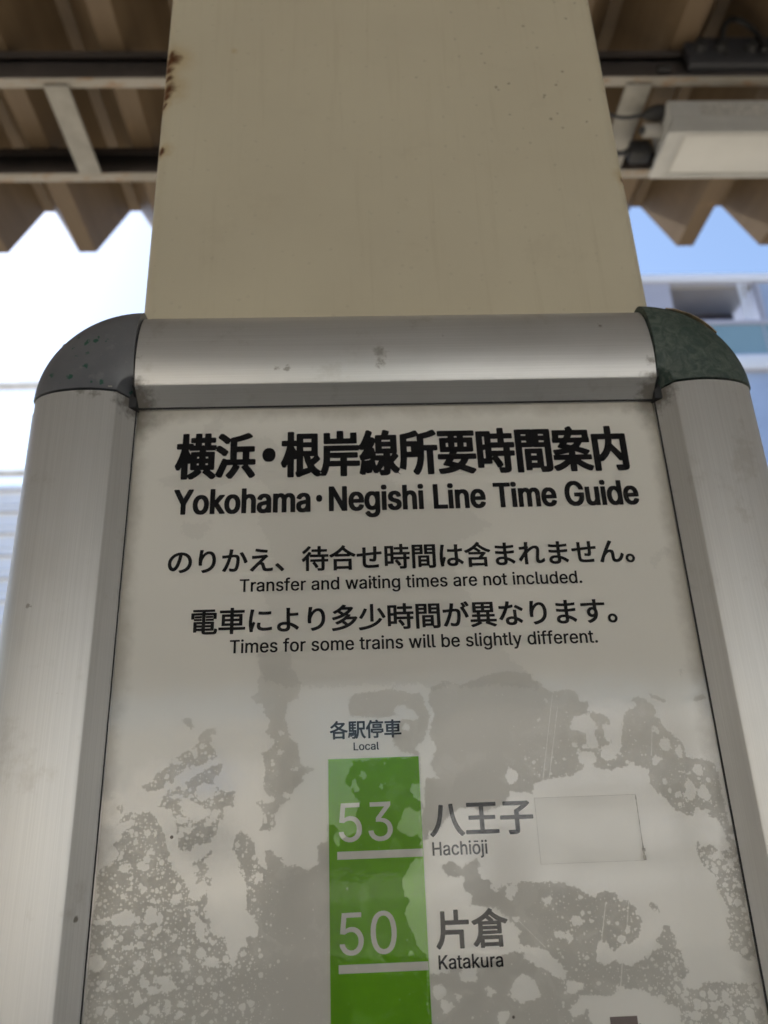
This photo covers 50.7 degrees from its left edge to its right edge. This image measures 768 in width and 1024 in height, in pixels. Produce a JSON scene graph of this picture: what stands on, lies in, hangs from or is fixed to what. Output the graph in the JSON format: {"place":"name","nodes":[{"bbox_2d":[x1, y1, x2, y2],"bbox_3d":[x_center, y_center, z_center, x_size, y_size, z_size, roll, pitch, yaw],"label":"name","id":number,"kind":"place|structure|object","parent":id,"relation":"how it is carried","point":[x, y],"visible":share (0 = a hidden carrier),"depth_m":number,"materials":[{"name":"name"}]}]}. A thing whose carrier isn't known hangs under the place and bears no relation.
{"place":"outdoors","nodes":[
{"label":"outdoors","id":0,"kind":"place"},
{"bbox_2d":[0,485,21,632],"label":"pale building","id":1,"kind":"structure","parent":0,"point":[10,495],"depth_m":21.53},
{"bbox_2d":[0,206,767,485],"label":"sky","id":2,"kind":"structure","parent":0,"point":[51,291],"materials":[{"name":"white"}]},
{"label":"ground","id":3,"kind":"structure","parent":0,"visible":0},
{"bbox_2d":[641,273,767,465],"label":"building","id":4,"kind":"structure","parent":3,"relation":"on","point":[731,310],"depth_m":10.44,"materials":[{"name":"white glass"}]},
{"bbox_2d":[0,468,24,476],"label":"overhead wire","id":5,"kind":"object","parent":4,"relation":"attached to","point":[11,472],"visible":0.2,"depth_m":9.12,"materials":[{"name":"grey metal"}]},
{"bbox_2d":[0,381,38,389],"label":"overhead wire","id":6,"kind":"object","parent":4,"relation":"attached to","point":[18,385],"visible":0.2,"depth_m":9.55,"materials":[{"name":"grey metal"}]},
{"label":"platform","id":7,"kind":"structure","parent":0,"visible":0},
{"bbox_2d":[144,0,646,318],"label":"steel column","id":8,"kind":"structure","parent":7,"relation":"on","point":[329,158],"depth_m":0.56,"materials":[{"name":"beige paint"}]},
{"bbox_2d":[0,306,767,1023],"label":"time guide sign","id":9,"kind":"object","parent":8,"relation":"attached to","point":[382,668],"visible":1,"depth_m":0.41,"materials":[{"name":"metal"}]},
{"bbox_2d":[0,0,767,252],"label":"canopy roof","id":10,"kind":"structure","parent":8,"relation":"on","point":[82,87],"depth_m":2.58,"materials":[{"name":"paint"}]},
{"bbox_2d":[639,101,767,178],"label":"strip light","id":11,"kind":"object","parent":10,"relation":"hanging from","point":[709,139],"visible":1,"depth_m":2.44,"materials":[{"name":"white plastic"}]},
{"bbox_2d":[610,104,664,121],"bbox_3d":[0.257,-1.366,2.122,0.461,0.131,1.413,-19,-28,35],"label":"lamp power cable","id":12,"kind":"object","parent":11,"relation":"attached to","point":[655,113],"visible":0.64,"depth_m":2.47,"materials":[{"name":"plastic"}]},
{"bbox_2d":[656,37,767,72],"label":"cable duct","id":13,"kind":"object","parent":10,"relation":"attached to","point":[707,54],"visible":0.98,"depth_m":2.41,"materials":[{"name":"plastic"}]},
{"bbox_2d":[720,16,767,54],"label":"looped cable","id":14,"kind":"object","parent":13,"relation":"attached to","point":[753,30],"visible":1,"depth_m":2.42,"materials":[{"name":"black rubber"}]},
{"bbox_2d":[617,140,651,162],"bbox_3d":[0.261,-1.320,2.131,0.432,0.113,1.454,-17,-26,31],"label":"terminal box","id":15,"kind":"object","parent":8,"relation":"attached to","point":[637,151],"visible":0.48,"depth_m":2.54,"materials":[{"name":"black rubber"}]}
]}

